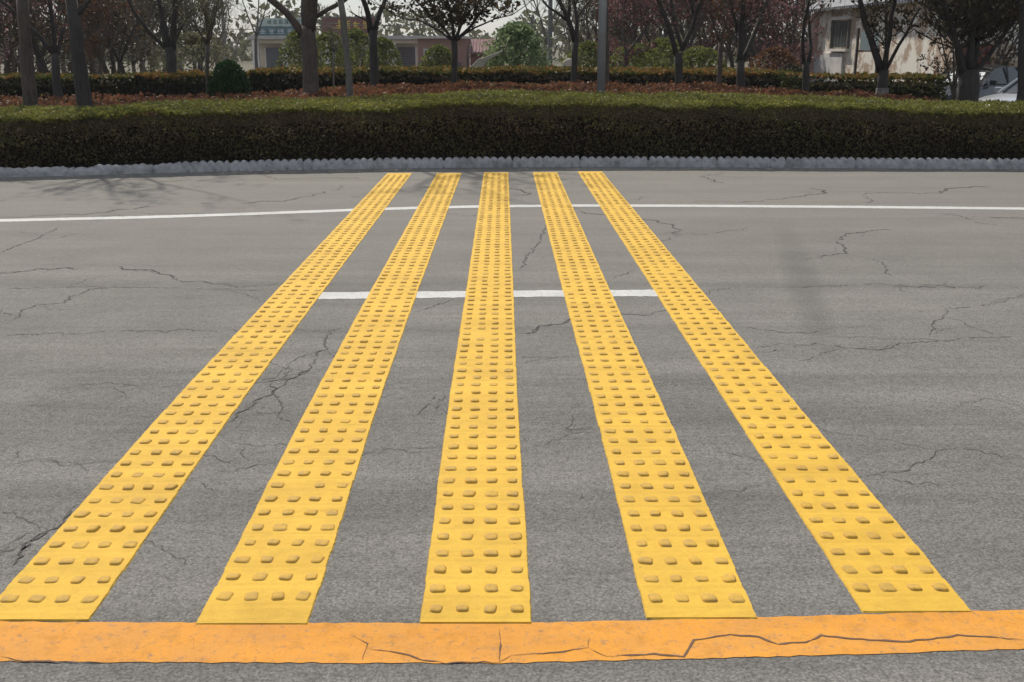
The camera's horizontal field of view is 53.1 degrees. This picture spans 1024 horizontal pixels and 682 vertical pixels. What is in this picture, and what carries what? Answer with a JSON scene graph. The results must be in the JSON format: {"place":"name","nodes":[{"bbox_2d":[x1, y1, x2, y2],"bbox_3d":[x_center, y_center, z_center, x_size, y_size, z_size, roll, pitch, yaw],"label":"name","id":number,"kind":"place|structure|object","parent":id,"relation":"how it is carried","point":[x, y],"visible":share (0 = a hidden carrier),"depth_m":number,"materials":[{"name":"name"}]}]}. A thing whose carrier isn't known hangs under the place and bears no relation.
{"place":"outdoors","nodes":[
{"label":"outdoors","id":0,"kind":"place"},
{"bbox_2d":[0,47,764,80],"bbox_3d":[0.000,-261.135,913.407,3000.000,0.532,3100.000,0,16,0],"label":"ground","id":1,"kind":"structure","parent":0,"point":[246,65],"depth_m":119.01,"materials":[{"name":"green plant"}]},
{"bbox_2d":[0,0,16,65],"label":"woodland tree","id":2,"kind":"object","parent":1,"relation":"on","point":[1,18],"visible":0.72,"depth_m":32.86,"materials":[{"name":"brown plant"}]},
{"bbox_2d":[0,0,47,80],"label":"woodland tree","id":3,"kind":"object","parent":1,"relation":"on","point":[10,46],"visible":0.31,"depth_m":34.46,"materials":[{"name":"brown plant"}]},
{"bbox_2d":[16,0,37,106],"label":"broadleaf tree","id":4,"kind":"object","parent":1,"relation":"on","point":[29,87],"visible":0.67,"depth_m":17.84,"materials":[{"name":"brown plant"}]},
{"bbox_2d":[2,0,68,80],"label":"woodland tree","id":5,"kind":"object","parent":1,"relation":"on","point":[40,70],"visible":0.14,"depth_m":42.28,"materials":[{"name":"brown plant"}]},
{"bbox_2d":[0,0,86,104],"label":"broadleaf tree","id":6,"kind":"object","parent":1,"relation":"on","point":[54,50],"visible":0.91,"depth_m":23.92,"materials":[{"name":"brown plant"}]},
{"bbox_2d":[0,15,90,80],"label":"shrub","id":7,"kind":"object","parent":1,"relation":"on","point":[46,58],"visible":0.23,"depth_m":36.63,"materials":[{"name":"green plant"}]},
{"bbox_2d":[3,0,92,80],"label":"woodland tree","id":8,"kind":"object","parent":1,"relation":"on","point":[40,58],"visible":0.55,"depth_m":34.48,"materials":[{"name":"brown plant"}]},
{"bbox_2d":[0,71,143,103],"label":"back hedge","id":9,"kind":"object","parent":1,"relation":"on","point":[44,86],"visible":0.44,"depth_m":25.32,"materials":[{"name":"green plant"}]},
{"bbox_2d":[37,0,114,80],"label":"woodland tree","id":10,"kind":"object","parent":1,"relation":"on","point":[90,62],"visible":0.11,"depth_m":40.40,"materials":[{"name":"orange plant"}]},
{"bbox_2d":[65,0,92,106],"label":"broadleaf tree","id":11,"kind":"object","parent":1,"relation":"on","point":[80,71],"visible":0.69,"depth_m":17.07,"materials":[{"name":"brown plant"}]},
{"bbox_2d":[56,0,148,81],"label":"woodland tree","id":12,"kind":"object","parent":1,"relation":"on","point":[97,37],"visible":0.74,"depth_m":34.34,"materials":[{"name":"orange plant"}]},
{"bbox_2d":[56,0,164,80],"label":"tree","id":13,"kind":"object","parent":1,"relation":"on","point":[119,53],"visible":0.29,"depth_m":38.25,"materials":[{"name":"brown plant"}]},
{"bbox_2d":[84,1,142,72],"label":"woodland tree","id":14,"kind":"object","parent":1,"relation":"on","point":[128,24],"visible":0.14,"depth_m":44.34,"materials":[{"name":"orange plant"}]},
{"bbox_2d":[88,0,159,80],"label":"woodland tree","id":15,"kind":"object","parent":1,"relation":"on","point":[127,44],"visible":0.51,"depth_m":37.31,"materials":[{"name":"brown plant"}]},
{"bbox_2d":[101,0,179,71],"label":"woodland tree","id":16,"kind":"object","parent":1,"relation":"on","point":[139,42],"visible":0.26,"depth_m":44.07,"materials":[{"name":"brown plant"}]},
{"bbox_2d":[127,0,197,80],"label":"broadleaf tree","id":17,"kind":"object","parent":1,"relation":"on","point":[168,44],"visible":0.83,"depth_m":26.25,"materials":[{"name":"brown plant"}]},
{"bbox_2d":[133,0,192,71],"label":"woodland tree","id":18,"kind":"object","parent":1,"relation":"on","point":[156,23],"visible":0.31,"depth_m":45.65,"materials":[{"name":"brown plant"}]},
{"bbox_2d":[145,31,238,78],"bbox_3d":[-11.387,-9.982,36.636,3.494,2.122,3.376,-12,20,-35],"label":"shrub","id":19,"kind":"object","parent":1,"relation":"on","point":[194,38],"visible":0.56,"depth_m":36.28,"materials":[{"name":"green plant"}]},
{"bbox_2d":[168,0,234,92],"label":"young tree","id":20,"kind":"object","parent":1,"relation":"on","point":[213,11],"visible":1,"depth_m":23.30,"materials":[{"name":"brown plant"}]},
{"bbox_2d":[169,0,233,67],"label":"woodland tree","id":21,"kind":"object","parent":1,"relation":"on","point":[200,31],"visible":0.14,"depth_m":63.59,"materials":[{"name":"brown plant"}]},
{"bbox_2d":[133,69,280,101],"bbox_3d":[-7.790,-6.510,26.604,3.261,1.061,2.988,0,16,0],"label":"back hedge","id":22,"kind":"object","parent":1,"relation":"on","point":[152,82],"visible":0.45,"depth_m":25.28,"materials":[{"name":"green plant"}]},
{"bbox_2d":[177,0,238,71],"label":"woodland tree","id":23,"kind":"object","parent":1,"relation":"on","point":[194,29],"visible":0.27,"depth_m":51.59,"materials":[{"name":"brown plant"}]},
{"bbox_2d":[183,0,250,65],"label":"woodland tree","id":24,"kind":"object","parent":1,"relation":"on","point":[221,32],"visible":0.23,"depth_m":69.41,"materials":[{"name":"brown plant"}]},
{"bbox_2d":[206,59,252,100],"bbox_3d":[-6.565,-5.873,23.789,1.133,1.324,1.134,0,16,0],"label":"round bush","id":25,"kind":"object","parent":1,"relation":"on","point":[225,71],"visible":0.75,"depth_m":23.51,"materials":[{"name":"green plant"}]},
{"bbox_2d":[215,2,260,61],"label":"woodland tree","id":26,"kind":"object","parent":1,"relation":"on","point":[240,36],"visible":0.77,"depth_m":86.06,"materials":[{"name":"brown plant"}]},
{"bbox_2d":[230,0,269,67],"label":"bare tree","id":27,"kind":"object","parent":1,"relation":"on","point":[256,45],"visible":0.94,"depth_m":45.98,"materials":[{"name":"grey plant"}]},
{"bbox_2d":[275,30,319,67],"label":"shrub","id":28,"kind":"object","parent":1,"relation":"on","point":[293,35],"visible":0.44,"depth_m":43.91,"materials":[{"name":"green plant"}]},
{"bbox_2d":[267,0,347,96],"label":"broadleaf tree","id":29,"kind":"object","parent":1,"relation":"on","point":[306,29],"visible":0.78,"depth_m":20.05,"materials":[{"name":"brown plant"}]},
{"bbox_2d":[248,36,417,68],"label":"shop row","id":30,"kind":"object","parent":1,"relation":"on","point":[269,51],"visible":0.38,"depth_m":97.24,"materials":[{"name":"grey concrete"}]},
{"bbox_2d":[255,18,301,35],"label":"roof sign","id":31,"kind":"object","parent":30,"relation":"on","point":[268,25],"visible":0.69,"depth_m":95.34,"materials":[{"name":"concrete"}]},
{"bbox_2d":[321,16,377,35],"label":"roof sign","id":32,"kind":"object","parent":30,"relation":"on","point":[329,20],"visible":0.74,"depth_m":95.22,"materials":[{"name":"concrete"}]},
{"bbox_2d":[396,47,416,66],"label":"door","id":33,"kind":"structure","parent":30,"relation":"in","point":[408,55],"depth_m":97.35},
{"bbox_2d":[316,30,355,66],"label":"shrub","id":34,"kind":"object","parent":1,"relation":"on","point":[322,37],"visible":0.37,"depth_m":41.98,"materials":[{"name":"green plant"}]},
{"bbox_2d":[325,23,349,87],"bbox_3d":[-3.753,-5.833,22.256,0.533,2.175,0.735,0,16,0],"label":"sapling","id":35,"kind":"object","parent":1,"relation":"on","point":[333,40],"visible":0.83,"depth_m":22.11,"materials":[{"name":"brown plant"}]},
{"bbox_2d":[337,0,352,97],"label":"broadleaf tree","id":36,"kind":"object","parent":1,"relation":"on","point":[346,50],"visible":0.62,"depth_m":17.46,"materials":[{"name":"grey plant"}]},
{"bbox_2d":[336,28,368,73],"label":"shrub","id":37,"kind":"object","parent":1,"relation":"on","point":[357,36],"visible":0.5,"depth_m":44.88,"materials":[{"name":"green plant"}]},
{"bbox_2d":[346,0,387,86],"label":"broadleaf tree","id":38,"kind":"object","parent":1,"relation":"on","point":[372,29],"visible":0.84,"depth_m":23.92,"materials":[{"name":"brown plant"}]},
{"bbox_2d":[362,35,402,66],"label":"shrub","id":39,"kind":"object","parent":1,"relation":"on","point":[382,46],"visible":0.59,"depth_m":43.07,"materials":[{"name":"green plant"}]},
{"bbox_2d":[0,0,807,63],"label":"woodland","id":40,"kind":"object","parent":1,"relation":"on","point":[389,29],"visible":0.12,"depth_m":129.08,"materials":[{"name":"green plant"}]},
{"bbox_2d":[247,64,596,96],"bbox_3d":[-2.162,-6.863,27.637,8.874,1.186,5.203,0,16,0],"label":"back hedge","id":41,"kind":"object","parent":1,"relation":"on","point":[289,77],"visible":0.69,"depth_m":25.26,"materials":[{"name":"green plant"}]},
{"bbox_2d":[419,44,451,66],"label":"shrub","id":42,"kind":"object","parent":1,"relation":"on","point":[439,49],"visible":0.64,"depth_m":44.01,"materials":[{"name":"green plant"}]},
{"bbox_2d":[414,36,470,66],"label":"brick shop","id":43,"kind":"structure","parent":1,"relation":"on","point":[425,43],"depth_m":88.42,"materials":[{"name":"brown brick"}]},
{"bbox_2d":[367,0,533,89],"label":"leafy tree","id":44,"kind":"object","parent":1,"relation":"on","point":[458,11],"visible":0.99,"depth_m":22.79,"materials":[{"name":"brown plant"}]},
{"bbox_2d":[0,80,957,115],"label":"red leaf bed","id":45,"kind":"object","parent":1,"relation":"on","point":[435,88],"visible":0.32,"depth_m":21.88,"materials":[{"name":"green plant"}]},
{"bbox_2d":[468,38,505,66],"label":"tiled shed","id":46,"kind":"structure","parent":1,"relation":"on","point":[475,49],"depth_m":89.41,"materials":[{"name":"tile"}]},
{"bbox_2d":[471,50,502,67],"bbox_3d":[-0.890,-8.287,31.955,1.192,1.521,0.600,0,16,0],"label":"sloping stone","id":47,"kind":"object","parent":1,"relation":"on","point":[480,62],"visible":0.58,"depth_m":31.54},
{"bbox_2d":[0,87,1023,167],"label":"clipped hedge","id":48,"kind":"object","parent":1,"relation":"on","point":[512,123],"visible":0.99,"depth_m":14.16,"materials":[{"name":"green plant"}]},
{"bbox_2d":[470,18,562,66],"bbox_3d":[0.026,-9.019,32.648,3.408,2.478,3.369,0,16,0],"label":"loose shrub","id":49,"kind":"object","parent":1,"relation":"on","point":[518,33],"visible":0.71,"depth_m":32.25,"materials":[{"name":"green plant"}]},
{"bbox_2d":[509,0,585,65],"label":"woodland tree","id":50,"kind":"object","parent":1,"relation":"on","point":[543,28],"visible":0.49,"depth_m":59.21,"materials":[{"name":"brown plant"}]},
{"bbox_2d":[547,0,552,65],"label":"utility pole","id":51,"kind":"object","parent":1,"relation":"on","point":[550,24],"visible":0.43,"depth_m":57.31,"materials":[{"name":"concrete"}]},
{"bbox_2d":[537,0,595,87],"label":"broadleaf tree","id":52,"kind":"object","parent":1,"relation":"on","point":[574,34],"visible":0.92,"depth_m":23.88,"materials":[{"name":"brown plant"}]},
{"bbox_2d":[540,0,595,55],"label":"woodland tree","id":53,"kind":"object","parent":1,"relation":"on","point":[568,49],"visible":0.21,"depth_m":80.18,"materials":[{"name":"brown plant"}]},
{"bbox_2d":[552,0,595,64],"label":"woodland tree","id":54,"kind":"object","parent":1,"relation":"on","point":[570,45],"visible":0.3,"depth_m":57.25,"materials":[{"name":"brown plant"}]},
{"bbox_2d":[561,40,612,67],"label":"shrub","id":55,"kind":"object","parent":1,"relation":"on","point":[588,46],"visible":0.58,"depth_m":38.18,"materials":[{"name":"green plant"}]},
{"bbox_2d":[563,0,614,66],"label":"woodland tree","id":56,"kind":"object","parent":1,"relation":"on","point":[588,21],"visible":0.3,"depth_m":49.20,"materials":[{"name":"brown plant"}]},
{"bbox_2d":[597,0,606,93],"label":"metal pole","id":57,"kind":"object","parent":1,"relation":"on","point":[601,60],"visible":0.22,"depth_m":17.54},
{"bbox_2d":[605,0,608,86],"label":"broadleaf tree","id":58,"kind":"object","parent":1,"relation":"on","point":[607,63],"visible":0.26,"depth_m":24.00,"materials":[{"name":"brown plant"}]},
{"bbox_2d":[589,0,650,55],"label":"woodland tree","id":59,"kind":"object","parent":1,"relation":"on","point":[610,19],"visible":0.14,"depth_m":47.81,"materials":[{"name":"orange plant"}]},
{"bbox_2d":[590,26,652,67],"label":"shrub","id":60,"kind":"object","parent":1,"relation":"on","point":[615,34],"visible":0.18,"depth_m":43.86,"materials":[{"name":"green plant"}]},
{"bbox_2d":[587,0,662,66],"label":"woodland tree","id":61,"kind":"object","parent":1,"relation":"on","point":[624,19],"visible":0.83,"depth_m":34.39,"materials":[{"name":"brown plant"}]},
{"bbox_2d":[609,43,674,67],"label":"shrub","id":62,"kind":"object","parent":1,"relation":"on","point":[639,61],"visible":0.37,"depth_m":36.26,"materials":[{"name":"green plant"}]},
{"bbox_2d":[608,0,682,66],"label":"woodland tree","id":63,"kind":"object","parent":1,"relation":"on","point":[621,27],"visible":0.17,"depth_m":41.71,"materials":[{"name":"brown plant"}]},
{"bbox_2d":[615,0,690,58],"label":"woodland tree","id":64,"kind":"object","parent":1,"relation":"on","point":[663,26],"visible":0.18,"depth_m":41.95,"materials":[{"name":"brown plant"}]},
{"bbox_2d":[630,37,693,67],"bbox_3d":[5.644,-10.456,38.587,2.651,1.948,2.484,0,16,0],"label":"shrub","id":65,"kind":"object","parent":1,"relation":"on","point":[664,43],"visible":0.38,"depth_m":38.12,"materials":[{"name":"green plant"}]},
{"bbox_2d":[642,0,707,91],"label":"broadleaf tree","id":66,"kind":"object","parent":1,"relation":"on","point":[678,64],"visible":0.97,"depth_m":23.41,"materials":[{"name":"brown plant"}]},
{"bbox_2d":[657,0,720,65],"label":"woodland tree","id":67,"kind":"object","parent":1,"relation":"on","point":[697,23],"visible":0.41,"depth_m":43.95,"materials":[{"name":"brown plant"}]},
{"bbox_2d":[591,65,794,90],"bbox_3d":[4.597,-6.848,27.654,4.934,1.134,5.172,0,16,0],"label":"back hedge","id":68,"kind":"object","parent":1,"relation":"on","point":[759,77],"visible":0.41,"depth_m":25.27,"materials":[{"name":"green plant"}]},
{"bbox_2d":[669,45,726,67],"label":"shrub","id":69,"kind":"object","parent":1,"relation":"on","point":[700,52],"visible":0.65,"depth_m":37.18,"materials":[{"name":"green plant"}]},
{"bbox_2d":[679,0,734,66],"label":"woodland tree","id":70,"kind":"object","parent":1,"relation":"on","point":[702,32],"visible":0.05,"depth_m":55.60,"materials":[{"name":"brown plant"}]},
{"bbox_2d":[683,0,737,65],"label":"woodland tree","id":71,"kind":"object","parent":1,"relation":"on","point":[712,32],"visible":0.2,"depth_m":46.02,"materials":[{"name":"orange plant"}]},
{"bbox_2d":[695,0,751,84],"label":"young tree","id":72,"kind":"object","parent":1,"relation":"on","point":[720,57],"visible":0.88,"depth_m":23.00,"materials":[{"name":"brown plant"}]},
{"bbox_2d":[700,0,754,66],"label":"woodland tree","id":73,"kind":"object","parent":1,"relation":"on","point":[731,57],"visible":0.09,"depth_m":49.93,"materials":[{"name":"brown plant"}]},
{"bbox_2d":[695,0,777,56],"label":"woodland tree","id":74,"kind":"object","parent":1,"relation":"on","point":[735,39],"visible":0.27,"depth_m":44.42,"materials":[{"name":"brown plant"}]},
{"bbox_2d":[726,0,774,92],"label":"broadleaf tree","id":75,"kind":"object","parent":1,"relation":"on","point":[741,57],"visible":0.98,"depth_m":22.87,"materials":[{"name":"brown plant"}]},
{"bbox_2d":[708,0,793,68],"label":"woodland tree","id":76,"kind":"object","parent":1,"relation":"on","point":[757,46],"visible":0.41,"depth_m":38.16,"materials":[{"name":"brown plant"}]},
{"bbox_2d":[747,45,800,69],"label":"shrub","id":77,"kind":"object","parent":1,"relation":"on","point":[776,53],"visible":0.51,"depth_m":34.43,"materials":[{"name":"red plant"}]},
{"bbox_2d":[746,0,806,48],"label":"woodland tree","id":78,"kind":"object","parent":1,"relation":"on","point":[791,33],"visible":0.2,"depth_m":44.10,"materials":[{"name":"orange plant"}]},
{"bbox_2d":[746,0,822,67],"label":"woodland tree","id":79,"kind":"object","parent":1,"relation":"on","point":[793,22],"visible":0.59,"depth_m":40.00,"materials":[{"name":"brown plant"}]},
{"bbox_2d":[779,61,801,71],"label":"shrub","id":80,"kind":"object","parent":1,"relation":"on","point":[790,66],"visible":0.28,"depth_m":32.65,"materials":[{"name":"green plant"}]},
{"bbox_2d":[768,13,819,81],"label":"brick wall","id":81,"kind":"structure","parent":1,"relation":"on","point":[814,24],"depth_m":43.21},
{"bbox_2d":[783,0,834,90],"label":"broadleaf tree","id":82,"kind":"object","parent":1,"relation":"on","point":[806,14],"visible":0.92,"depth_m":22.65,"materials":[{"name":"brown plant"}]},
{"bbox_2d":[775,70,949,100],"bbox_3d":[8.221,-5.859,24.290,3.587,1.086,2.177,0,16,0],"label":"back hedge","id":83,"kind":"object","parent":1,"relation":"on","point":[907,86],"visible":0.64,"depth_m":23.42,"materials":[{"name":"green plant"}]},
{"bbox_2d":[853,28,880,80],"bbox_3d":[9.696,-7.258,28.078,0.642,2.529,0.140,0,16,0],"label":"notice board","id":84,"kind":"object","parent":1,"relation":"on","point":[864,45],"visible":0.47,"depth_m":27.82,"materials":[{"name":"grey metal"}]},
{"bbox_2d":[817,0,935,98],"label":"broadleaf tree","id":85,"kind":"object","parent":1,"relation":"on","point":[882,68],"visible":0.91,"depth_m":20.48,"materials":[{"name":"brown plant"}]},
{"bbox_2d":[809,0,1018,82],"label":"house","id":86,"kind":"structure","parent":1,"relation":"on","point":[837,36],"depth_m":38.20,"materials":[{"name":"paint"}]},
{"bbox_2d":[827,16,851,50],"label":"window","id":87,"kind":"structure","parent":86,"relation":"in","point":[840,30],"depth_m":40.54,"materials":[{"name":"grey glass"}]},
{"bbox_2d":[906,0,1007,100],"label":"woodland tree","id":88,"kind":"object","parent":1,"relation":"on","point":[953,84],"visible":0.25,"depth_m":26.54,"materials":[{"name":"brown plant"}]},
{"bbox_2d":[900,0,1022,102],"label":"leafy tree","id":89,"kind":"object","parent":1,"relation":"on","point":[974,17],"visible":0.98,"depth_m":19.44,"materials":[{"name":"brown plant"}]},
{"bbox_2d":[934,64,1017,100],"bbox_3d":[13.129,-7.117,29.137,4.601,1.468,2.040,-12,20,-36],"label":"parked car","id":90,"kind":"object","parent":1,"relation":"on","point":[1004,75],"visible":0.12,"depth_m":28.40,"materials":[{"name":"grey paint"}]},
{"bbox_2d":[933,4,1018,67],"bbox_3d":[13.918,-9.038,29.891,4.853,5.053,4.892,-6,17,-20],"label":"woodland tree","id":91,"kind":"object","parent":1,"relation":"on","point":[1003,56],"visible":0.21,"depth_m":29.67,"materials":[{"name":"brown plant"}]},
{"bbox_2d":[979,78,1017,106],"bbox_3d":[12.106,-5.292,22.802,4.601,1.468,2.040,-8,18,-27],"label":"parked car","id":92,"kind":"object","parent":1,"relation":"on","point":[1008,94],"visible":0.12,"depth_m":22.76,"materials":[{"name":"silver metal"}]},
{"bbox_2d":[1016,0,1023,100],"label":"broadleaf tree","id":93,"kind":"object","parent":1,"relation":"on","point":[1020,93],"visible":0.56,"depth_m":18.74,"materials":[{"name":"brown plant"}]},
{"bbox_2d":[3,0,813,46],"label":"sky","id":94,"kind":"structure","parent":0,"point":[489,27],"materials":[{"name":"white"}]},
{"bbox_2d":[0,167,1023,681],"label":"road","id":95,"kind":"structure","parent":0,"point":[770,271],"depth_m":5.13,"materials":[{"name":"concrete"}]},
{"bbox_2d":[0,173,411,621],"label":"rumble strip","id":96,"kind":"object","parent":95,"relation":"on","point":[74,569],"visible":1,"depth_m":4.10,"materials":[{"name":"plastic"}]},
{"bbox_2d":[195,173,461,624],"bbox_3d":[-0.797,-0.696,8.175,0.354,0.017,10.903,0,16,0],"label":"rumble strip","id":97,"kind":"object","parent":95,"relation":"on","point":[275,569],"visible":1,"depth_m":4.06,"materials":[{"name":"plastic"}]},
{"bbox_2d":[420,172,531,623],"bbox_3d":[-0.162,-0.709,8.221,0.340,0.017,10.986,0,16,-1],"label":"rumble strip","id":98,"kind":"object","parent":95,"relation":"on","point":[477,571],"visible":1,"depth_m":4.08,"materials":[{"name":"plastic"}]},
{"bbox_2d":[318,289,657,298],"bbox_3d":[-0.162,-0.315,6.869,2.283,0.001,0.213,-1,16,-2],"label":"lane line","id":99,"kind":"object","parent":95,"relation":"on","point":[442,294],"visible":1,"depth_m":6.86,"materials":[{"name":"white paint"}]},
{"bbox_2d":[0,172,1022,567],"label":"road cracks","id":100,"kind":"object","parent":95,"relation":"on","point":[438,394],"visible":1,"depth_m":5.61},
{"bbox_2d":[0,610,1023,662],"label":"edge line","id":101,"kind":"object","parent":95,"relation":"on","point":[155,642],"visible":1,"depth_m":2.87,"materials":[{"name":"orange paint"}]},
{"bbox_2d":[2,632,1023,662],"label":"line cracks","id":102,"kind":"object","parent":101,"relation":"on","point":[693,640],"visible":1,"depth_m":2.85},
{"bbox_2d":[0,156,1023,177],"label":"kerb","id":103,"kind":"structure","parent":95,"relation":"on","point":[560,161],"depth_m":13.92,"materials":[{"name":"concrete"}]},
{"bbox_2d":[0,204,1023,221],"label":"edge line","id":104,"kind":"object","parent":95,"relation":"on","point":[464,206],"visible":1,"depth_m":10.49,"materials":[{"name":"white paint"}]},
{"bbox_2d":[533,172,756,619],"bbox_3d":[0.496,-0.714,8.237,0.337,0.017,10.972,0,16,-1],"label":"rumble strip","id":105,"kind":"object","parent":95,"relation":"on","point":[684,566],"visible":1,"depth_m":4.09,"materials":[{"name":"plastic"}]},
{"bbox_2d":[578,171,971,612],"bbox_3d":[1.111,-0.731,8.296,0.334,0.017,11.017,0,16,-1],"label":"rumble strip","id":106,"kind":"object","parent":95,"relation":"on","point":[878,559],"visible":1,"depth_m":4.14,"materials":[{"name":"plastic"}]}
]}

